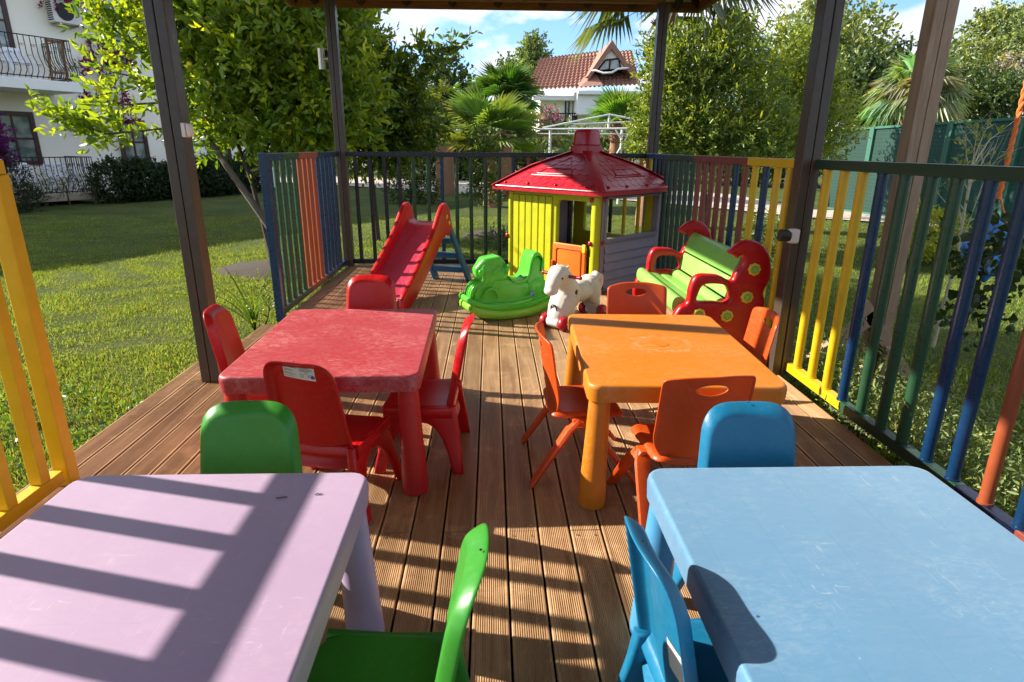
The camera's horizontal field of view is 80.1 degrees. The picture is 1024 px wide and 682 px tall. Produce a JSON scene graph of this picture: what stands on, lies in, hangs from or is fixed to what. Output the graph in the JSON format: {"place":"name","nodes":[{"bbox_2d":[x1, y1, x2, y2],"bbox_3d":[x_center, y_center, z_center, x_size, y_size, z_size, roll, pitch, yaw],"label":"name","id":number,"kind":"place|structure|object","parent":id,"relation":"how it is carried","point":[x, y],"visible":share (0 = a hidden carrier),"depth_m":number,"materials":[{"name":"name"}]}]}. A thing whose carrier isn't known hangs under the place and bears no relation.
{"place":"outdoors","nodes":[
{"label":"outdoors","id":0,"kind":"place"},
{"bbox_2d":[0,161,1023,501],"bbox_3d":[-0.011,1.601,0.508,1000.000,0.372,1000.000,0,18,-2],"label":"lawn","id":1,"kind":"structure","parent":0,"point":[226,207],"depth_m":9.14,"materials":[{"name":"green plant"}]},
{"bbox_2d":[0,111,21,173],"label":"bougainvillea","id":2,"kind":"object","parent":1,"relation":"on","point":[4,144],"visible":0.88,"depth_m":13.80,"materials":[{"name":"purple plant"}]},
{"bbox_2d":[4,158,49,212],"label":"dark bush","id":3,"kind":"object","parent":1,"relation":"on","point":[30,192],"visible":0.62,"depth_m":13.97,"materials":[{"name":"green plant"}]},
{"bbox_2d":[34,164,99,205],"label":"leggy shrub","id":4,"kind":"object","parent":1,"relation":"on","point":[65,186],"visible":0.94,"depth_m":15.35,"materials":[{"name":"green plant"}]},
{"bbox_2d":[0,376,141,473],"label":"clover","id":5,"kind":"object","parent":1,"relation":"on","point":[78,433],"visible":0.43,"depth_m":3.41,"materials":[{"name":"green plant"}]},
{"bbox_2d":[38,0,140,175],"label":"bougainvillea","id":6,"kind":"object","parent":1,"relation":"on","point":[123,94],"visible":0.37,"depth_m":17.13,"materials":[{"name":"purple plant"}]},
{"bbox_2d":[70,166,120,203],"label":"leggy shrub","id":7,"kind":"object","parent":1,"relation":"on","point":[94,188],"visible":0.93,"depth_m":16.00,"materials":[{"name":"green plant"}]},
{"bbox_2d":[0,0,274,202],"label":"hotel building","id":8,"kind":"structure","parent":1,"relation":"on","point":[26,27],"depth_m":16.13,"materials":[{"name":"paint"}]},
{"bbox_2d":[0,0,15,53],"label":"window","id":9,"kind":"structure","parent":8,"relation":"in","point":[5,25],"depth_m":15.25,"materials":[{"name":"brown wood"}]},
{"bbox_2d":[0,47,41,79],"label":"patio chair","id":10,"kind":"object","parent":8,"relation":"on","point":[17,50],"visible":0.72,"depth_m":15.29,"materials":[{"name":"white plastic"}]},
{"bbox_2d":[0,111,43,164],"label":"window","id":11,"kind":"structure","parent":8,"relation":"in","point":[27,140],"depth_m":15.94,"materials":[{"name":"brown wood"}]},
{"bbox_2d":[15,163,55,193],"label":"patio chair","id":12,"kind":"object","parent":8,"relation":"on","point":[34,179],"visible":0.41,"depth_m":15.75,"materials":[{"name":"white plastic"}]},
{"bbox_2d":[44,38,68,81],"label":"folding chair","id":13,"kind":"object","parent":8,"relation":"on","point":[60,42],"visible":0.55,"depth_m":15.48,"materials":[{"name":"brown wood"}]},
{"bbox_2d":[43,162,79,192],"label":"patio chair","id":14,"kind":"object","parent":8,"relation":"on","point":[61,175],"visible":0.69,"depth_m":16.43,"materials":[{"name":"white plastic"}]},
{"bbox_2d":[44,0,83,28],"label":"air conditioner","id":15,"kind":"object","parent":8,"relation":"attached to","point":[63,16],"visible":0.83,"depth_m":16.03,"materials":[{"name":"plastic"}]},
{"bbox_2d":[117,119,150,162],"bbox_3d":[-11.440,-6.019,18.424,0.060,1.260,0.860,9,20,26],"label":"window","id":16,"kind":"structure","parent":8,"relation":"in","point":[140,147],"depth_m":18.53,"materials":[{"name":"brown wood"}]},
{"bbox_2d":[82,152,261,203],"bbox_3d":[-9.698,-4.933,18.531,1.800,1.661,6.121,9,19,24],"label":"hedge","id":17,"kind":"object","parent":1,"relation":"on","point":[220,182],"visible":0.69,"depth_m":16.97,"materials":[{"name":"green plant"}]},
{"bbox_2d":[172,267,271,330],"bbox_3d":[-2.307,-0.374,5.197,0.890,0.548,1.106,0,18,-2],"label":"blade plant","id":18,"kind":"object","parent":1,"relation":"on","point":[249,315],"visible":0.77,"depth_m":5.13,"materials":[{"name":"green plant"}]},
{"bbox_2d":[227,267,295,335],"bbox_3d":[-2.125,-0.352,5.340,0.512,0.624,1.101,0,18,-2],"label":"shrub","id":19,"kind":"object","parent":1,"relation":"on","point":[261,295],"visible":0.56,"depth_m":5.08,"materials":[{"name":"green plant"}]},
{"bbox_2d":[215,259,311,279],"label":"soil","id":20,"kind":"structure","parent":1,"relation":"on","point":[247,269],"depth_m":7.53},
{"bbox_2d":[24,0,407,260],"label":"lemon tree","id":21,"kind":"object","parent":20,"relation":"on","point":[240,59],"visible":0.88,"depth_m":7.55,"materials":[{"name":"green plant"}]},
{"bbox_2d":[270,9,482,240],"bbox_3d":[-2.356,-3.713,9.880,3.805,4.286,2.424,0,18,-2],"label":"lemon tree","id":22,"kind":"object","parent":1,"relation":"on","point":[415,105],"visible":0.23,"depth_m":9.55,"materials":[{"name":"green plant"}]},
{"bbox_2d":[376,162,440,203],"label":"lawn shrub","id":23,"kind":"object","parent":1,"relation":"on","point":[419,180],"visible":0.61,"depth_m":16.79,"materials":[{"name":"green plant"}]},
{"bbox_2d":[412,48,477,160],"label":"broadleaf tree","id":24,"kind":"object","parent":1,"relation":"on","point":[447,76],"visible":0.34,"depth_m":23.43,"materials":[{"name":"green plant"}]},
{"bbox_2d":[0,264,892,681],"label":"wooden deck","id":25,"kind":"structure","parent":1,"relation":"on","point":[554,600],"depth_m":2.41,"materials":[{"name":"brown wood"}]},
{"bbox_2d":[0,159,79,531],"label":"railing","id":26,"kind":"object","parent":25,"relation":"on","point":[44,481],"visible":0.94,"depth_m":2.22,"materials":[{"name":"yellow paint"}]},
{"bbox_2d":[0,473,384,681],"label":"play table","id":27,"kind":"object","parent":25,"relation":"on","point":[185,578],"visible":0.93,"depth_m":1.20,"materials":[{"name":"purple plastic"}]},
{"bbox_2d":[203,304,267,400],"bbox_3d":[-1.135,0.142,2.797,0.415,0.623,0.412,-2,18,-8],"label":"toddler chair","id":28,"kind":"object","parent":25,"relation":"on","point":[225,339],"visible":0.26,"depth_m":2.67,"materials":[{"name":"red plastic"}]},
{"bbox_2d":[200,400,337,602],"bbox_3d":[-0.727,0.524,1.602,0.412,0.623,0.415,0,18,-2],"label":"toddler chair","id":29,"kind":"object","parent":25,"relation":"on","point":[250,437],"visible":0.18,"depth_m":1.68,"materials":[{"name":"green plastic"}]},
{"bbox_2d":[258,151,346,321],"bbox_3d":[-1.853,-1.092,5.662,0.060,1.272,2.230,0,18,-2],"label":"railing","id":30,"kind":"object","parent":25,"relation":"on","point":[319,200],"visible":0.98,"depth_m":5.28,"materials":[{"name":"blue paint"}]},
{"bbox_2d":[219,309,439,495],"bbox_3d":[-0.737,0.219,2.768,0.767,0.502,1.018,-1,18,-3],"label":"play table","id":31,"kind":"object","parent":25,"relation":"on","point":[368,350],"visible":0.77,"depth_m":2.45,"materials":[{"name":"red plastic"}]},
{"bbox_2d":[263,361,401,523],"bbox_3d":[-0.683,0.306,2.288,0.412,0.623,0.415,4,18,11],"label":"toddler chair","id":32,"kind":"object","parent":25,"relation":"on","point":[332,435],"visible":0.87,"depth_m":2.15,"materials":[{"name":"red plastic"}]},
{"bbox_2d":[346,275,396,308],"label":"toddler chair","id":33,"kind":"object","parent":25,"relation":"on","point":[371,291],"visible":0.19,"depth_m":3.37,"materials":[{"name":"red plastic"}]},
{"bbox_2d":[307,523,488,681],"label":"toddler chair","id":34,"kind":"object","parent":25,"relation":"on","point":[344,655],"visible":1,"depth_m":1.25,"materials":[{"name":"green plastic"}]},
{"bbox_2d":[369,202,471,308],"bbox_3d":[-0.854,-0.821,5.561,0.579,0.803,1.468,4,18,12],"label":"toddler slide","id":35,"kind":"object","parent":25,"relation":"on","point":[409,253],"visible":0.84,"depth_m":5.59,"materials":[{"name":"red plastic"}]},
{"bbox_2d":[374,314,474,473],"bbox_3d":[-0.366,0.196,2.642,0.415,0.623,0.412,0,18,0],"label":"toddler chair","id":36,"kind":"object","parent":25,"relation":"on","point":[443,409],"visible":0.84,"depth_m":2.53,"materials":[{"name":"red plastic"}]},
{"bbox_2d":[142,0,845,381],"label":"gazebo","id":37,"kind":"object","parent":25,"relation":"on","point":[168,72],"visible":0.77,"depth_m":3.39,"materials":[{"name":"brown wood"}]},
{"bbox_2d":[346,151,646,263],"bbox_3d":[-0.158,-1.476,6.832,3.290,1.220,0.050,0,18,-2],"label":"railing","id":38,"kind":"object","parent":37,"relation":"attached to","point":[470,155],"visible":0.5,"depth_m":6.73,"materials":[{"name":"black metal"}]},
{"bbox_2d":[646,153,794,327],"bbox_3d":[1.544,-0.950,5.210,0.052,1.220,3.400,0,18,-2],"label":"railing","id":39,"kind":"object","parent":37,"relation":"attached to","point":[666,166],"visible":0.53,"depth_m":4.56,"materials":[{"name":"blue paint"}]},
{"bbox_2d":[777,228,799,243],"bbox_3d":[1.547,-0.587,3.407,0.108,0.080,0.068,0,18,-2],"label":"wall lamp","id":40,"kind":"object","parent":37,"relation":"attached to","point":[791,235],"visible":1,"depth_m":3.38,"materials":[{"name":"plastic"}]},
{"bbox_2d":[785,159,1023,541],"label":"railing","id":41,"kind":"object","parent":37,"relation":"attached to","point":[959,175],"visible":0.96,"depth_m":2.55,"materials":[{"name":"green paint"}]},
{"bbox_2d":[459,249,550,319],"bbox_3d":[-0.030,-0.460,4.896,0.794,0.514,0.311,-7,19,-23],"label":"rocking scooter","id":42,"kind":"object","parent":25,"relation":"on","point":[494,290],"visible":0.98,"depth_m":4.81,"materials":[{"name":"plastic"}]},
{"bbox_2d":[539,263,606,330],"bbox_3d":[0.488,-0.378,4.706,0.371,0.481,0.716,15,23,39],"label":"toy horse","id":43,"kind":"object","parent":25,"relation":"on","point":[566,290],"visible":0.98,"depth_m":4.54},
{"bbox_2d":[521,322,635,487],"bbox_3d":[0.280,0.236,2.572,0.447,0.611,0.436,-1,18,-4],"label":"stacking chair","id":44,"kind":"object","parent":25,"relation":"on","point":[568,401],"visible":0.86,"depth_m":2.44,"materials":[{"name":"orange plastic"}]},
{"bbox_2d":[492,129,677,291],"bbox_3d":[0.734,-1.375,6.208,1.439,1.477,1.335,17,24,42],"label":"playhouse","id":45,"kind":"object","parent":25,"relation":"on","point":[584,170],"visible":0.88,"depth_m":5.90,"materials":[{"name":"yellow plastic"}]},
{"bbox_2d":[551,242,586,275],"bbox_3d":[0.534,-0.721,5.781,0.405,0.425,0.055,17,24,42],"label":"door","id":46,"kind":"structure","parent":45,"relation":"in","point":[575,256],"depth_m":5.73,"materials":[{"name":"orange plastic"}]},
{"bbox_2d":[607,282,666,314],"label":"stacking chair","id":47,"kind":"object","parent":25,"relation":"on","point":[652,300],"visible":0.43,"depth_m":3.33,"materials":[{"name":"orange plastic"}]},
{"bbox_2d":[617,516,728,681],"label":"toddler chair","id":48,"kind":"object","parent":25,"relation":"on","point":[670,640],"visible":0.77,"depth_m":1.23,"materials":[{"name":"blue plastic"}]},
{"bbox_2d":[564,314,786,509],"bbox_3d":[0.633,0.250,2.699,0.747,0.503,1.018,1,18,0],"label":"play table","id":49,"kind":"object","parent":25,"relation":"on","point":[626,358],"visible":0.73,"depth_m":2.40,"materials":[{"name":"orange plastic"}]},
{"bbox_2d":[606,375,755,529],"bbox_3d":[0.628,0.351,2.216,0.436,0.611,0.447,-2,18,-8],"label":"stacking chair","id":50,"kind":"object","parent":25,"relation":"on","point":[672,435],"visible":0.78,"depth_m":2.05,"materials":[{"name":"orange plastic"}]},
{"bbox_2d":[632,220,770,344],"bbox_3d":[1.262,-0.391,4.265,0.592,0.782,1.132,0,18,-2],"label":"garden bench","id":51,"kind":"object","parent":25,"relation":"on","point":[745,265],"visible":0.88,"depth_m":3.79,"materials":[{"name":"red plastic"}]},
{"bbox_2d":[673,401,795,590],"bbox_3d":[0.668,0.528,1.620,0.412,0.623,0.415,0,18,-2],"label":"toddler chair","id":52,"kind":"object","parent":25,"relation":"on","point":[739,434],"visible":0.19,"depth_m":1.70,"materials":[{"name":"blue plastic"}]},
{"bbox_2d":[742,307,779,365],"bbox_3d":[0.997,0.155,2.844,0.447,0.611,0.436,2,18,4],"label":"stacking chair","id":53,"kind":"object","parent":25,"relation":"on","point":[758,339],"visible":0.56,"depth_m":2.82,"materials":[{"name":"orange plastic"}]},
{"bbox_2d":[630,466,1023,681],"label":"play table","id":54,"kind":"object","parent":25,"relation":"on","point":[860,574],"visible":0.83,"depth_m":1.22,"materials":[{"name":"blue plastic"}]},
{"bbox_2d":[424,81,473,194],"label":"fan palm","id":55,"kind":"object","parent":1,"relation":"on","point":[443,91],"visible":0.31,"depth_m":19.78,"materials":[{"name":"green plant"}]},
{"bbox_2d":[415,140,482,180],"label":"hedge","id":56,"kind":"object","parent":1,"relation":"on","point":[461,173],"visible":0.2,"depth_m":28.36,"materials":[{"name":"green plant"}]},
{"bbox_2d":[462,230,508,239],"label":"soil","id":57,"kind":"structure","parent":1,"relation":"on","point":[467,236],"depth_m":10.67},
{"bbox_2d":[458,114,508,223],"bbox_3d":[-0.485,-2.793,10.544,0.934,2.146,0.890,-5,18,-17],"label":"young citrus","id":58,"kind":"object","parent":57,"relation":"on","point":[491,175],"visible":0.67,"depth_m":10.38,"materials":[{"name":"green plant"}]},
{"bbox_2d":[474,221,508,249],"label":"shrub","id":59,"kind":"object","parent":1,"relation":"on","point":[504,241],"visible":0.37,"depth_m":9.45,"materials":[{"name":"green plant"}]},
{"bbox_2d":[436,83,549,207],"bbox_3d":[-0.555,-4.952,15.778,3.002,3.092,3.154,0,18,-2],"label":"fan palm","id":60,"kind":"object","parent":1,"relation":"on","point":[504,114],"visible":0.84,"depth_m":15.02,"materials":[{"name":"green plant"}]},
{"bbox_2d":[461,58,547,192],"bbox_3d":[-0.255,-6.864,19.776,2.948,4.323,2.797,0,18,-2],"label":"fan palm","id":61,"kind":"object","parent":1,"relation":"on","point":[504,79],"visible":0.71,"depth_m":19.02,"materials":[{"name":"green plant"}]},
{"bbox_2d":[513,129,548,169],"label":"broadleaf tree","id":62,"kind":"object","parent":1,"relation":"on","point":[532,161],"visible":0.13,"depth_m":33.13,"materials":[{"name":"green plant"}]},
{"bbox_2d":[512,27,553,109],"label":"broadleaf tree","id":63,"kind":"object","parent":1,"relation":"on","point":[535,51],"visible":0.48,"depth_m":43.11,"materials":[{"name":"green plant"}]},
{"bbox_2d":[533,102,564,158],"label":"bougainvillea","id":64,"kind":"object","parent":1,"relation":"on","point":[551,118],"visible":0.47,"depth_m":24.34,"materials":[{"name":"pink plant"}]},
{"bbox_2d":[529,120,573,160],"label":"fan palm","id":65,"kind":"object","parent":1,"relation":"on","point":[556,147],"visible":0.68,"depth_m":18.84,"materials":[{"name":"green plant"}]},
{"bbox_2d":[540,117,624,158],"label":"broadleaf tree","id":66,"kind":"object","parent":1,"relation":"on","point":[605,142],"visible":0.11,"depth_m":29.89,"materials":[{"name":"green plant"}]},
{"bbox_2d":[582,83,641,199],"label":"fan palm","id":67,"kind":"object","parent":1,"relation":"on","point":[614,102],"visible":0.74,"depth_m":17.61,"materials":[{"name":"green plant"}]},
{"bbox_2d":[599,120,701,178],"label":"broadleaf tree","id":68,"kind":"object","parent":1,"relation":"on","point":[639,141],"visible":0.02,"depth_m":28.71,"materials":[{"name":"green plant"}]},
{"bbox_2d":[564,0,787,226],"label":"fan palm","id":69,"kind":"object","parent":1,"relation":"on","point":[607,20],"visible":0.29,"depth_m":11.75,"materials":[{"name":"green plant"}]},
{"bbox_2d":[535,114,840,203],"bbox_3d":[4.722,-5.047,17.009,8.284,2.398,1.816,3,18,9],"label":"pergola","id":70,"kind":"object","parent":1,"relation":"on","point":[550,133],"visible":0.38,"depth_m":16.54,"materials":[{"name":"white metal"}]},
{"bbox_2d":[615,0,828,222],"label":"citrus tree","id":71,"kind":"object","parent":1,"relation":"on","point":[699,112],"visible":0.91,"depth_m":9.92,"materials":[{"name":"green plant"}]},
{"bbox_2d":[690,135,773,186],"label":"broadleaf tree","id":72,"kind":"object","parent":1,"relation":"on","point":[759,177],"visible":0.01,"depth_m":25.98,"materials":[{"name":"green plant"}]},
{"bbox_2d":[733,203,779,265],"bbox_3d":[3.591,-1.516,8.704,0.984,0.905,0.917,0,18,-2],"label":"spiky shrub","id":73,"kind":"object","parent":1,"relation":"on","point":[773,249],"visible":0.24,"depth_m":8.60,"materials":[{"name":"green plant"}]},
{"bbox_2d":[728,9,873,216],"bbox_3d":[6.095,-4.847,13.439,3.477,4.401,2.503,0,18,-2],"label":"citrus tree","id":74,"kind":"object","parent":1,"relation":"on","point":[839,96],"visible":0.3,"depth_m":12.78,"materials":[{"name":"green plant"}]},
{"bbox_2d":[774,0,865,42],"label":"broadleaf tree","id":75,"kind":"object","parent":1,"relation":"on","point":[809,5],"visible":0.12,"depth_m":23.84,"materials":[{"name":"green plant"}]},
{"bbox_2d":[769,0,910,91],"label":"broadleaf tree","id":76,"kind":"object","parent":1,"relation":"on","point":[858,35],"visible":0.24,"depth_m":21.19,"materials":[{"name":"green plant"}]},
{"bbox_2d":[823,406,898,458],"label":"soil","id":77,"kind":"structure","parent":1,"relation":"on","point":[853,427],"depth_m":3.38,"materials":[{"name":"brown soil"}]},
{"bbox_2d":[892,359,948,448],"bbox_3d":[2.179,0.409,3.242,0.294,0.638,0.325,-12,21,-34],"label":"weed stalk","id":78,"kind":"object","parent":77,"relation":"on","point":[906,379],"visible":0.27,"depth_m":3.23,"materials":[{"name":"green plant"}]},
{"bbox_2d":[704,274,1023,517],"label":"grass","id":79,"kind":"structure","parent":1,"relation":"on","point":[965,372],"depth_m":6.31,"materials":[{"name":"green plant"}]},
{"bbox_2d":[826,38,901,158],"bbox_3d":[12.027,-7.522,20.986,4.285,5.028,4.479,0,18,-2],"label":"broadleaf tree","id":80,"kind":"object","parent":1,"relation":"on","point":[869,72],"visible":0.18,"depth_m":19.47,"materials":[{"name":"green plant"}]},
{"bbox_2d":[806,0,959,389],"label":"swing set","id":81,"kind":"object","parent":1,"relation":"on","point":[932,53],"visible":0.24,"depth_m":4.44,"materials":[{"name":"brown wood"}]},
{"bbox_2d":[960,81,1023,282],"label":"hanging swing","id":82,"kind":"object","parent":81,"relation":"hanging from","point":[1014,132],"visible":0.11,"depth_m":5.62,"materials":[{"name":"orange plastic"}]},
{"bbox_2d":[856,31,917,72],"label":"broadleaf tree","id":83,"kind":"object","parent":1,"relation":"on","point":[910,45],"visible":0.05,"depth_m":22.60,"materials":[{"name":"green plant"}]},
{"bbox_2d":[779,294,1023,515],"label":"weeds","id":84,"kind":"object","parent":1,"relation":"on","point":[1009,483],"visible":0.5,"depth_m":3.18,"materials":[{"name":"green plant"}]},
{"bbox_2d":[871,389,943,465],"bbox_3d":[1.895,0.433,2.983,0.316,0.606,0.305,0,18,-2],"label":"weed stalk","id":85,"kind":"object","parent":1,"relation":"on","point":[896,424],"visible":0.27,"depth_m":2.93,"materials":[{"name":"green plant"}]},
{"bbox_2d":[851,49,977,126],"bbox_3d":[10.779,-5.625,16.404,2.999,4.147,3.071,0,18,-2],"label":"fan palm","id":86,"kind":"object","parent":1,"relation":"on","point":[882,105],"visible":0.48,"depth_m":15.79,"materials":[{"name":"green plant"}]},
{"bbox_2d":[878,198,974,264],"bbox_3d":[6.741,-1.721,9.917,1.520,1.175,1.249,0,18,-2],"label":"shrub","id":87,"kind":"object","parent":1,"relation":"on","point":[927,253],"visible":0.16,"depth_m":9.75,"materials":[{"name":"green plant"}]},
{"bbox_2d":[918,367,993,478],"bbox_3d":[1.957,0.469,2.680,0.301,0.731,0.323,0,18,-2],"label":"weed stalk","id":88,"kind":"object","parent":1,"relation":"on","point":[955,430],"visible":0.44,"depth_m":2.62,"materials":[{"name":"green plant"}]},
{"bbox_2d":[916,37,1005,121],"bbox_3d":[20.297,-10.753,28.681,5.089,6.633,4.606,-11,21,-32],"label":"broadleaf tree","id":89,"kind":"object","parent":1,"relation":"on","point":[960,51],"visible":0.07,"depth_m":26.70,"materials":[{"name":"green plant"}]},
{"bbox_2d":[915,23,1020,112],"bbox_3d":[22.425,-11.765,30.482,4.805,7.537,4.405,0,18,-2],"label":"broadleaf tree","id":90,"kind":"object","parent":1,"relation":"on","point":[983,46],"visible":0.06,"depth_m":29.23,"materials":[{"name":"green plant"}]},
{"bbox_2d":[931,111,1022,347],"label":"bare sapling","id":91,"kind":"object","parent":1,"relation":"on","point":[959,243],"visible":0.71,"depth_m":5.64,"materials":[{"name":"plant"}]},
{"bbox_2d":[931,199,1023,396],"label":"maple sapling","id":92,"kind":"object","parent":1,"relation":"on","point":[995,241],"visible":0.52,"depth_m":4.49,"materials":[{"name":"green plant"}]},
{"bbox_2d":[949,56,1023,120],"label":"broadleaf tree","id":93,"kind":"object","parent":1,"relation":"on","point":[992,91],"visible":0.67,"depth_m":25.23,"materials":[{"name":"green plant"}]},
{"bbox_2d":[954,0,1023,61],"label":"broadleaf tree","id":94,"kind":"object","parent":1,"relation":"on","point":[985,22],"visible":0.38,"depth_m":32.95,"materials":[{"name":"green plant"}]},
{"bbox_2d":[988,44,1023,115],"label":"broadleaf tree","id":95,"kind":"object","parent":1,"relation":"on","point":[1012,61],"visible":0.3,"depth_m":27.80,"materials":[{"name":"green plant"}]},
{"bbox_2d":[990,5,1023,116],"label":"broadleaf tree","id":96,"kind":"object","parent":1,"relation":"on","point":[1015,26],"visible":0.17,"depth_m":29.09,"materials":[{"name":"green plant"}]},
{"bbox_2d":[996,457,1023,509],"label":"weed stalk","id":97,"kind":"object","parent":1,"relation":"on","point":[1016,488],"visible":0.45,"depth_m":2.39,"materials":[{"name":"green plant"}]},
{"bbox_2d":[531,40,643,162],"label":"tiled house","id":98,"kind":"structure","parent":0,"point":[609,66],"depth_m":36.77,"materials":[{"name":"white paint"}]},
{"bbox_2d":[280,176,967,231],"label":"path","id":99,"kind":"structure","parent":0,"point":[829,213],"depth_m":18.38,"materials":[{"name":"concrete"}]},
{"bbox_2d":[827,127,871,211],"bbox_3d":[8.357,-4.272,15.255,0.070,2.029,1.324,-4,18,-12],"label":"fence panel","id":100,"kind":"object","parent":99,"relation":"on","point":[859,152],"visible":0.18,"depth_m":15.12,"materials":[{"name":"green paint"}]},
{"bbox_2d":[862,125,901,216],"bbox_3d":[8.596,-3.919,14.116,0.070,2.049,1.110,-3,18,-9],"label":"fence panel","id":101,"kind":"object","parent":99,"relation":"on","point":[884,143],"visible":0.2,"depth_m":14.15,"materials":[{"name":"green paint"}]},
{"bbox_2d":[915,121,950,220],"bbox_3d":[8.781,-3.603,13.094,0.070,2.068,1.061,-3,18,-10],"label":"fence panel","id":102,"kind":"object","parent":99,"relation":"on","point":[938,143],"visible":0.17,"depth_m":12.65,"materials":[{"name":"green paint"}]},
{"bbox_2d":[930,117,1021,228],"bbox_3d":[8.974,-3.220,11.857,0.070,2.087,1.557,-2,18,-7],"label":"fence panel","id":103,"kind":"object","parent":99,"relation":"on","point":[952,149],"visible":0.34,"depth_m":11.88,"materials":[{"name":"green paint"}]},
{"bbox_2d":[999,117,1023,237],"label":"fence panel","id":104,"kind":"object","parent":99,"relation":"on","point":[1009,194],"visible":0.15,"depth_m":11.01,"materials":[{"name":"green paint"}]},
{"bbox_2d":[374,0,1023,141],"label":"sky","id":105,"kind":"structure","parent":0,"point":[501,30],"materials":[{"name":"blue"}]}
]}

